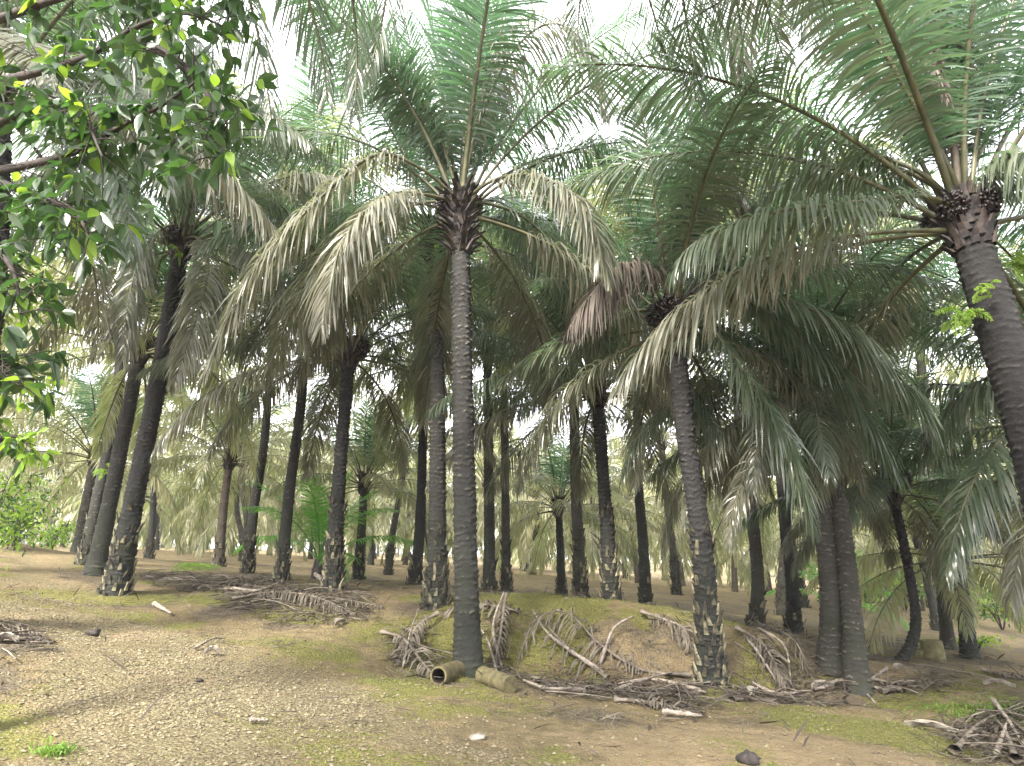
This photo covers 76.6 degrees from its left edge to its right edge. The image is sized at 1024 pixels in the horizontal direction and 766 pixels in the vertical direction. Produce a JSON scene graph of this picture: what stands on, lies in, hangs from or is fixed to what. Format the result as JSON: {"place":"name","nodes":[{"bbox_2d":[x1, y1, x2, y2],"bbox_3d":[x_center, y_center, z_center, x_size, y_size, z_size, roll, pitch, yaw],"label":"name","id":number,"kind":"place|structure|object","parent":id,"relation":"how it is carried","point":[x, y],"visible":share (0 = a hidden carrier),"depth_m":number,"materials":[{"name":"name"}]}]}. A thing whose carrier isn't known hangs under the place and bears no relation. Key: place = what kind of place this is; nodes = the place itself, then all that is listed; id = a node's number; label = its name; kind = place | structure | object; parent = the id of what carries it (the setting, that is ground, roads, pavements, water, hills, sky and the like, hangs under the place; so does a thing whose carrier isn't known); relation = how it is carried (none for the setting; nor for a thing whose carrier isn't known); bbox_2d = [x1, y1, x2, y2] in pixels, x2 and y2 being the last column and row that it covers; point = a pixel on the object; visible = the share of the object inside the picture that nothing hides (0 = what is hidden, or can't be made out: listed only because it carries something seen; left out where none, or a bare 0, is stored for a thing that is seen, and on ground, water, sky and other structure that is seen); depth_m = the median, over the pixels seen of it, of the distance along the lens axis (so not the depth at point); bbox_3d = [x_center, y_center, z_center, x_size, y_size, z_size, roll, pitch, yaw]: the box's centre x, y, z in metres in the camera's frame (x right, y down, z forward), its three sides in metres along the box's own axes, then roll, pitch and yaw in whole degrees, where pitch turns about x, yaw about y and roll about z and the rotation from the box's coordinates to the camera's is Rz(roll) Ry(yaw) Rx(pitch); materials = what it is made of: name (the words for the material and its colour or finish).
{"place":"outdoors","nodes":[
{"label":"outdoors","id":0,"kind":"place"},
{"bbox_2d":[0,543,1023,765],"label":"ground","id":1,"kind":"structure","parent":0,"point":[32,564],"depth_m":7.91,"materials":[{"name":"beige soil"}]},
{"bbox_2d":[0,431,67,569],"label":"bush","id":2,"kind":"object","parent":1,"relation":"on","point":[20,514],"visible":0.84,"depth_m":14.93,"materials":[{"name":"green plant"}]},
{"bbox_2d":[0,261,74,488],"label":"tree leaves","id":3,"kind":"object","parent":1,"relation":"on","point":[9,445],"visible":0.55,"depth_m":8.80,"materials":[{"name":"green plant"}]},
{"bbox_2d":[0,474,75,549],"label":"bush","id":4,"kind":"object","parent":1,"relation":"on","point":[24,524],"visible":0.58,"depth_m":18.58,"materials":[{"name":"green plant"}]},
{"bbox_2d":[9,342,85,466],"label":"oil palm","id":5,"kind":"object","parent":1,"relation":"on","point":[64,449],"visible":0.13,"depth_m":28.91,"materials":[{"name":"green plant"}]},
{"bbox_2d":[26,514,76,549],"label":"bush","id":6,"kind":"object","parent":1,"relation":"on","point":[59,535],"visible":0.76,"depth_m":23.31,"materials":[{"name":"green plant"}]},
{"bbox_2d":[0,404,130,545],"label":"oil palm","id":7,"kind":"object","parent":1,"relation":"on","point":[59,476],"visible":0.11,"depth_m":42.20,"materials":[{"name":"green plant"}]},
{"bbox_2d":[0,251,152,461],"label":"oil palm","id":8,"kind":"object","parent":1,"relation":"on","point":[67,386],"visible":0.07,"depth_m":23.32,"materials":[{"name":"green plant"}]},
{"bbox_2d":[0,363,220,552],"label":"oil palm","id":9,"kind":"object","parent":1,"relation":"on","point":[89,410],"visible":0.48,"depth_m":21.95,"materials":[{"name":"green plant"}]},
{"bbox_2d":[33,421,222,554],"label":"oil palm","id":10,"kind":"object","parent":1,"relation":"on","point":[175,534],"visible":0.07,"depth_m":35.91,"materials":[{"name":"green plant"}]},
{"bbox_2d":[49,384,217,503],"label":"oil palm","id":11,"kind":"object","parent":1,"relation":"on","point":[79,463],"visible":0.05,"depth_m":33.55,"materials":[{"name":"green plant"}]},
{"bbox_2d":[5,174,274,564],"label":"oil palm","id":12,"kind":"object","parent":1,"relation":"on","point":[83,548],"visible":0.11,"depth_m":18.55,"materials":[{"name":"green plant"}]},
{"bbox_2d":[0,0,282,427],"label":"broadleaf tree","id":13,"kind":"object","parent":1,"relation":"on","point":[71,114],"visible":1,"depth_m":5.55,"materials":[{"name":"green plant"}]},
{"bbox_2d":[79,454,210,551],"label":"oil palm","id":14,"kind":"object","parent":1,"relation":"on","point":[145,519],"visible":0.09,"depth_m":41.51,"materials":[{"name":"green plant"}]},
{"bbox_2d":[33,320,261,558],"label":"oil palm","id":15,"kind":"object","parent":1,"relation":"on","point":[149,543],"visible":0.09,"depth_m":27.59,"materials":[{"name":"green plant"}]},
{"bbox_2d":[0,184,298,576],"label":"oil palm","id":16,"kind":"object","parent":1,"relation":"on","point":[100,544],"visible":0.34,"depth_m":15.58,"materials":[{"name":"green plant"}]},
{"bbox_2d":[0,0,332,367],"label":"oil palm","id":17,"kind":"object","parent":1,"relation":"on","point":[11,34],"visible":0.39,"depth_m":9.61,"materials":[{"name":"green plant"}]},
{"bbox_2d":[9,29,404,595],"bbox_3d":[-7.232,-2.088,14.180,9.472,13.008,9.679,0,-15,0],"label":"oil palm","id":18,"kind":"object","parent":1,"relation":"on","point":[118,578],"visible":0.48,"depth_m":13.19,"materials":[{"name":"green plant"}]},
{"bbox_2d":[143,442,304,556],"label":"oil palm","id":19,"kind":"object","parent":1,"relation":"on","point":[228,524],"visible":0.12,"depth_m":42.57,"materials":[{"name":"green plant"}]},
{"bbox_2d":[130,381,329,566],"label":"oil palm","id":20,"kind":"object","parent":1,"relation":"on","point":[229,464],"visible":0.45,"depth_m":22.78,"materials":[{"name":"green plant"}]},
{"bbox_2d":[147,428,328,560],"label":"oil palm","id":21,"kind":"object","parent":1,"relation":"on","point":[236,511],"visible":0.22,"depth_m":30.66,"materials":[{"name":"green plant"}]},
{"bbox_2d":[159,424,325,561],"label":"oil palm","id":22,"kind":"object","parent":1,"relation":"on","point":[230,548],"visible":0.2,"depth_m":34.93,"materials":[{"name":"green plant"}]},
{"bbox_2d":[135,345,362,561],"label":"oil palm","id":23,"kind":"object","parent":1,"relation":"on","point":[244,497],"visible":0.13,"depth_m":27.59,"materials":[{"name":"green plant"}]},
{"bbox_2d":[126,171,401,573],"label":"oil palm","id":24,"kind":"object","parent":1,"relation":"on","point":[247,562],"visible":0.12,"depth_m":19.77,"materials":[{"name":"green plant"}]},
{"bbox_2d":[99,0,440,148],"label":"oil palm","id":25,"kind":"object","parent":1,"relation":"on","point":[371,36],"visible":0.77,"depth_m":7.14,"materials":[{"name":"green plant"}]},
{"bbox_2d":[232,587,356,615],"bbox_3d":[-3.882,4.071,12.163,3.052,0.417,0.828,-7,-16,25],"label":"dead frond","id":26,"kind":"object","parent":1,"relation":"on","point":[273,592],"visible":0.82,"depth_m":12.21,"materials":[{"name":"brown plant"}]},
{"bbox_2d":[147,33,487,584],"bbox_3d":[-5.535,-1.667,17.243,9.692,13.648,9.481,0,-15,0],"label":"oil palm","id":27,"kind":"object","parent":1,"relation":"on","point":[281,573],"visible":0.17,"depth_m":16.00,"materials":[{"name":"green plant"}]},
{"bbox_2d":[258,455,376,558],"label":"oil palm","id":28,"kind":"object","parent":1,"relation":"on","point":[310,555],"visible":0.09,"depth_m":41.70,"materials":[{"name":"green plant"}]},
{"bbox_2d":[135,166,522,593],"bbox_3d":[-3.471,-0.032,14.531,7.972,9.034,8.526,13,-20,-42],"label":"oil palm","id":29,"kind":"object","parent":1,"relation":"on","point":[333,573],"visible":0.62,"depth_m":14.04,"materials":[{"name":"green plant"}]},
{"bbox_2d":[233,470,426,581],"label":"young palm","id":30,"kind":"object","parent":1,"relation":"on","point":[319,532],"visible":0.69,"depth_m":19.14,"materials":[{"name":"green plant"}]},
{"bbox_2d":[261,398,452,579],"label":"oil palm","id":31,"kind":"object","parent":1,"relation":"on","point":[365,484],"visible":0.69,"depth_m":21.59,"materials":[{"name":"green plant"}]},
{"bbox_2d":[281,393,452,567],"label":"oil palm","id":32,"kind":"object","parent":1,"relation":"on","point":[370,504],"visible":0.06,"depth_m":31.31,"materials":[{"name":"green plant"}]},
{"bbox_2d":[299,433,451,564],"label":"oil palm","id":33,"kind":"object","parent":1,"relation":"on","point":[369,551],"visible":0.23,"depth_m":36.42,"materials":[{"name":"green plant"}]},
{"bbox_2d":[285,340,500,574],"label":"oil palm","id":34,"kind":"object","parent":1,"relation":"on","point":[390,551],"visible":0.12,"depth_m":26.06,"materials":[{"name":"green plant"}]},
{"bbox_2d":[328,451,482,564],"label":"oil palm","id":35,"kind":"object","parent":1,"relation":"on","point":[448,521],"visible":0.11,"depth_m":40.34,"materials":[{"name":"green plant"}]},
{"bbox_2d":[379,629,439,677],"bbox_3d":[-1.344,3.883,9.322,0.621,0.478,2.254,7,-16,-25],"label":"dead frond","id":36,"kind":"object","parent":1,"relation":"on","point":[386,632],"visible":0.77,"depth_m":9.34,"materials":[{"name":"brown plant"}]},
{"bbox_2d":[6,502,813,577],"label":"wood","id":37,"kind":"object","parent":1,"relation":"on","point":[162,544],"visible":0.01,"depth_m":109.84,"materials":[{"name":"brown wood"}]},
{"bbox_2d":[389,611,440,666],"bbox_3d":[-1.583,3.868,9.905,0.490,0.612,1.816,-3,-15,10],"label":"dead frond","id":38,"kind":"object","parent":1,"relation":"on","point":[415,632],"visible":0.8,"depth_m":10.07,"materials":[{"name":"brown plant"}]},
{"bbox_2d":[278,226,552,584],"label":"oil palm","id":39,"kind":"object","parent":1,"relation":"on","point":[415,570],"visible":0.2,"depth_m":19.02,"materials":[{"name":"green plant"}]},
{"bbox_2d":[195,0,646,610],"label":"oil palm","id":40,"kind":"object","parent":1,"relation":"on","point":[435,592],"visible":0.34,"depth_m":13.02,"materials":[{"name":"green plant"}]},
{"bbox_2d":[357,452,500,568],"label":"oil palm","id":41,"kind":"object","parent":1,"relation":"on","point":[410,522],"visible":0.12,"depth_m":37.07,"materials":[{"name":"green plant"}]},
{"bbox_2d":[430,660,464,683],"bbox_3d":[-0.739,3.812,8.615,0.243,0.263,1.110,-5,-16,19],"label":"log","id":42,"kind":"object","parent":1,"relation":"on","point":[451,671],"visible":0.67,"depth_m":8.28,"materials":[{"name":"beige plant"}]},
{"bbox_2d":[196,0,756,678],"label":"oil palm","id":43,"kind":"object","parent":1,"relation":"on","point":[474,100],"visible":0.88,"depth_m":10.54,"materials":[{"name":"green plant"}]},
{"bbox_2d":[387,413,568,558],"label":"oil palm","id":44,"kind":"object","parent":1,"relation":"on","point":[479,460],"visible":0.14,"depth_m":31.60,"materials":[{"name":"green plant"}]},
{"bbox_2d":[438,599,520,619],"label":"dead frond","id":45,"kind":"object","parent":1,"relation":"on","point":[447,612],"visible":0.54,"depth_m":10.78,"materials":[{"name":"brown plant"}]},
{"bbox_2d":[379,163,611,593],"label":"oil palm","id":46,"kind":"object","parent":1,"relation":"on","point":[506,577],"visible":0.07,"depth_m":20.43,"materials":[{"name":"grey plant"}]},
{"bbox_2d":[475,666,517,693],"bbox_3d":[-0.203,3.735,8.163,0.235,0.268,0.597,12,-19,-39],"label":"log","id":47,"kind":"object","parent":1,"relation":"on","point":[500,681],"visible":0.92,"depth_m":8.04,"materials":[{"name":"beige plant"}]},
{"bbox_2d":[487,592,510,664],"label":"dead frond","id":48,"kind":"object","parent":1,"relation":"on","point":[504,616],"visible":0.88,"depth_m":10.13,"materials":[{"name":"brown plant"}]},
{"bbox_2d":[352,199,647,591],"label":"oil palm","id":49,"kind":"object","parent":1,"relation":"on","point":[488,581],"visible":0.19,"depth_m":17.61,"materials":[{"name":"green plant"}]},
{"bbox_2d":[0,569,1023,758],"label":"twigs","id":50,"kind":"object","parent":1,"relation":"on","point":[539,680],"visible":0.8,"depth_m":9.64,"materials":[{"name":"brown wood"}]},
{"bbox_2d":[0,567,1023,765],"bbox_3d":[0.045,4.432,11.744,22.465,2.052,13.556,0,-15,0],"label":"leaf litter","id":51,"kind":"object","parent":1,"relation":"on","point":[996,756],"visible":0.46,"depth_m":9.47,"materials":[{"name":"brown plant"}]},
{"bbox_2d":[27,561,1023,759],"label":"fresh grass","id":52,"kind":"structure","parent":1,"relation":"on","point":[57,750],"depth_m":8.70,"materials":[{"name":"green plant"}]},
{"bbox_2d":[447,423,627,579],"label":"oil palm","id":53,"kind":"object","parent":1,"relation":"on","point":[526,541],"visible":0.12,"depth_m":35.25,"materials":[{"name":"green plant"}]},
{"bbox_2d":[476,423,659,595],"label":"oil palm","id":54,"kind":"object","parent":1,"relation":"on","point":[558,500],"visible":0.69,"depth_m":23.29,"materials":[{"name":"green plant"}]},
{"bbox_2d":[534,610,609,678],"bbox_3d":[0.792,3.933,9.780,0.664,0.886,1.507,12,-19,-37],"label":"dead frond","id":55,"kind":"object","parent":1,"relation":"on","point":[604,675],"visible":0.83,"depth_m":9.62,"materials":[{"name":"brown plant"}]},
{"bbox_2d":[445,141,703,598],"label":"oil palm","id":56,"kind":"object","parent":1,"relation":"on","point":[579,583],"visible":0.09,"depth_m":17.46,"materials":[{"name":"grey plant"}]},
{"bbox_2d":[405,211,779,601],"bbox_3d":[2.075,0.575,14.453,8.440,8.529,8.796,0,-15,0],"label":"oil palm","id":57,"kind":"object","parent":1,"relation":"on","point":[609,568],"visible":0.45,"depth_m":13.84,"materials":[{"name":"green plant"}]},
{"bbox_2d":[495,428,690,578],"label":"oil palm","id":58,"kind":"object","parent":1,"relation":"on","point":[595,542],"visible":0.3,"depth_m":31.80,"materials":[{"name":"green plant"}]},
{"bbox_2d":[516,606,690,678],"bbox_3d":[1.365,3.907,9.843,2.548,0.980,0.983,-3,-15,11],"label":"dead frond","id":59,"kind":"object","parent":1,"relation":"on","point":[685,674],"visible":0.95,"depth_m":9.77,"materials":[{"name":"brown plant"}]},
{"bbox_2d":[549,487,657,580],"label":"oil palm","id":60,"kind":"object","parent":1,"relation":"on","point":[629,563],"visible":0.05,"depth_m":44.88,"materials":[{"name":"green plant"}]},
{"bbox_2d":[476,132,755,605],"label":"oil palm","id":61,"kind":"object","parent":1,"relation":"on","point":[645,594],"visible":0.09,"depth_m":17.45,"materials":[{"name":"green plant"}]},
{"bbox_2d":[529,676,707,695],"bbox_3d":[1.260,4.017,8.510,2.482,0.233,0.823,-6,-16,23],"label":"dead frond","id":62,"kind":"object","parent":1,"relation":"on","point":[640,689],"visible":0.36,"depth_m":8.46,"materials":[{"name":"brown plant"}]},
{"bbox_2d":[549,425,712,582],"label":"oil palm","id":63,"kind":"object","parent":1,"relation":"on","point":[629,498],"visible":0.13,"depth_m":35.57,"materials":[{"name":"green plant"}]},
{"bbox_2d":[553,353,743,594],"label":"oil palm","id":64,"kind":"object","parent":1,"relation":"on","point":[675,576],"visible":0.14,"depth_m":26.60,"materials":[{"name":"green plant"}]},
{"bbox_2d":[614,694,708,718],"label":"dead frond","id":65,"kind":"object","parent":1,"relation":"on","point":[662,703],"visible":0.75,"depth_m":7.54,"materials":[{"name":"beige plant"}]},
{"bbox_2d":[640,608,694,657],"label":"dead frond","id":66,"kind":"object","parent":1,"relation":"on","point":[686,639],"visible":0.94,"depth_m":10.15,"materials":[{"name":"beige plant"}]},
{"bbox_2d":[649,484,747,587],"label":"oil palm","id":67,"kind":"object","parent":1,"relation":"on","point":[719,581],"visible":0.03,"depth_m":48.39,"materials":[{"name":"green plant"}]},
{"bbox_2d":[614,426,799,587],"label":"oil palm","id":68,"kind":"object","parent":1,"relation":"on","point":[678,544],"visible":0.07,"depth_m":32.25,"materials":[{"name":"green plant"}]},
{"bbox_2d":[545,0,883,117],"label":"oil palm","id":69,"kind":"object","parent":1,"relation":"on","point":[702,10],"visible":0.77,"depth_m":7.63,"materials":[{"name":"green plant"}]},
{"bbox_2d":[493,11,985,688],"bbox_3d":[3.774,0.449,11.477,9.062,8.752,7.715,11,-19,-37],"label":"oil palm","id":70,"kind":"object","parent":1,"relation":"on","point":[679,237],"visible":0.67,"depth_m":9.40,"materials":[{"name":"green plant"}]},
{"bbox_2d":[678,479,805,591],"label":"oil palm","id":71,"kind":"object","parent":1,"relation":"on","point":[735,556],"visible":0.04,"depth_m":34.95,"materials":[{"name":"green plant"}]},
{"bbox_2d":[573,72,933,627],"bbox_3d":[5.668,-0.963,16.946,9.366,14.201,9.929,-8,-17,28],"label":"oil palm","id":72,"kind":"object","parent":1,"relation":"on","point":[757,603],"visible":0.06,"depth_m":15.37,"materials":[{"name":"green plant"}]},
{"bbox_2d":[734,625,797,694],"bbox_3d":[3.981,4.228,9.942,0.674,0.890,1.151,2,-15,-6],"label":"dead frond","id":73,"kind":"object","parent":1,"relation":"on","point":[776,671],"visible":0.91,"depth_m":9.84,"materials":[{"name":"brown plant"}]},
{"bbox_2d":[714,496,817,593],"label":"oil palm","id":74,"kind":"object","parent":1,"relation":"on","point":[742,561],"visible":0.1,"depth_m":40.02,"materials":[{"name":"green plant"}]},
{"bbox_2d":[596,43,943,634],"bbox_3d":[7.039,-1.049,17.499,9.549,14.874,10.224,0,-15,0],"label":"oil palm","id":75,"kind":"object","parent":1,"relation":"on","point":[794,623],"visible":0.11,"depth_m":15.99,"materials":[{"name":"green plant"}]},
{"bbox_2d":[528,0,1023,519],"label":"oil palm","id":76,"kind":"object","parent":1,"relation":"on","point":[938,86],"visible":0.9,"depth_m":7.52,"materials":[{"name":"green plant"}]},
{"bbox_2d":[935,304,993,336],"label":"fern","id":77,"kind":"object","parent":76,"relation":"attached to","point":[967,320],"visible":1,"depth_m":6.98,"materials":[{"name":"green plant"}]},
{"bbox_2d":[1005,249,1023,281],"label":"fern","id":78,"kind":"object","parent":76,"relation":"attached to","point":[1018,257],"visible":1,"depth_m":7.26,"materials":[{"name":"green plant"}]},
{"bbox_2d":[749,620,810,677],"bbox_3d":[5.202,5.056,13.117,0.766,0.607,7.132,-4,-15,15],"label":"dead frond","id":79,"kind":"object","parent":1,"relation":"on","point":[791,636],"visible":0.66,"depth_m":10.55,"materials":[{"name":"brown plant"}]},
{"bbox_2d":[725,689,838,706],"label":"dead frond","id":80,"kind":"object","parent":1,"relation":"on","point":[737,699],"visible":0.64,"depth_m":8.60,"materials":[{"name":"brown plant"}]},
{"bbox_2d":[661,348,911,615],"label":"oil palm","id":81,"kind":"object","parent":1,"relation":"on","point":[780,601],"visible":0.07,"depth_m":20.66,"materials":[{"name":"green plant"}]},
{"bbox_2d":[658,367,923,607],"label":"oil palm","id":82,"kind":"object","parent":1,"relation":"on","point":[805,600],"visible":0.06,"depth_m":26.62,"materials":[{"name":"green plant"}]},
{"bbox_2d":[619,189,970,676],"bbox_3d":[5.224,0.947,11.420,6.617,7.698,6.742,-9,-17,31],"label":"oil palm","id":83,"kind":"object","parent":1,"relation":"on","point":[829,648],"visible":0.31,"depth_m":10.47,"materials":[{"name":"green plant"}]},
{"bbox_2d":[620,247,1022,696],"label":"oil palm","id":84,"kind":"object","parent":1,"relation":"on","point":[854,657],"visible":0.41,"depth_m":10.27,"materials":[{"name":"green plant"}]},
{"bbox_2d":[712,465,933,611],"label":"oil palm","id":85,"kind":"object","parent":1,"relation":"on","point":[773,547],"visible":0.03,"depth_m":30.27,"materials":[{"name":"green plant"}]},
{"bbox_2d":[764,545,909,630],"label":"young palm","id":86,"kind":"object","parent":1,"relation":"on","point":[906,625],"visible":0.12,"depth_m":21.14,"materials":[{"name":"green plant"}]},
{"bbox_2d":[728,355,1023,660],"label":"oil palm","id":87,"kind":"object","parent":1,"relation":"on","point":[904,440],"visible":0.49,"depth_m":12.65,"materials":[{"name":"green plant"}]},
{"bbox_2d":[795,372,1003,630],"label":"oil palm","id":88,"kind":"object","parent":1,"relation":"on","point":[933,609],"visible":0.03,"depth_m":20.72,"materials":[{"name":"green plant"}]},
{"bbox_2d":[789,422,1023,659],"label":"oil palm","id":89,"kind":"object","parent":1,"relation":"on","point":[962,602],"visible":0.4,"depth_m":14.38,"materials":[{"name":"green plant"}]},
{"bbox_2d":[792,205,1023,622],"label":"oil palm","id":90,"kind":"object","parent":1,"relation":"on","point":[976,392],"visible":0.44,"depth_m":10.01,"materials":[{"name":"green plant"}]},
{"bbox_2d":[826,158,1023,649],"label":"oil palm","id":91,"kind":"object","parent":1,"relation":"on","point":[946,633],"visible":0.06,"depth_m":17.65,"materials":[{"name":"green plant"}]},
{"bbox_2d":[919,639,946,661],"bbox_3d":[8.661,5.555,13.374,0.536,0.480,0.543,0,-15,0],"label":"stump","id":92,"kind":"object","parent":1,"relation":"on","point":[932,649],"visible":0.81,"depth_m":13.22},
{"bbox_2d":[889,234,1022,551],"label":"oil palm","id":93,"kind":"object","parent":1,"relation":"on","point":[963,376],"visible":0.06,"depth_m":15.88,"materials":[{"name":"green plant"}]},
{"bbox_2d":[902,569,1023,629],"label":"bush","id":94,"kind":"object","parent":1,"relation":"on","point":[987,607],"visible":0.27,"depth_m":22.72,"materials":[{"name":"green plant"}]},
{"bbox_2d":[933,701,1023,754],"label":"dead frond","id":95,"kind":"object","parent":1,"relation":"on","point":[954,749],"visible":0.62,"depth_m":7.50,"materials":[{"name":"brown plant"}]},
{"bbox_2d":[942,719,1023,746],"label":"dead frond","id":96,"kind":"object","parent":1,"relation":"on","point":[959,727],"visible":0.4,"depth_m":7.55,"materials":[{"name":"brown plant"}]},
{"bbox_2d":[975,707,1023,764],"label":"dead frond","id":97,"kind":"object","parent":1,"relation":"on","point":[1007,738],"visible":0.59,"depth_m":7.18,"materials":[{"name":"brown plant"}]},
{"bbox_2d":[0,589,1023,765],"bbox_3d":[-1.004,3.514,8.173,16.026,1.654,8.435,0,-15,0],"label":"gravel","id":98,"kind":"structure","parent":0,"point":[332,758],"depth_m":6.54,"materials":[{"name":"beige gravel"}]},
{"bbox_2d":[7,0,1023,562],"label":"sky","id":99,"kind":"structure","parent":0,"point":[283,67],"materials":[{"name":"white"}]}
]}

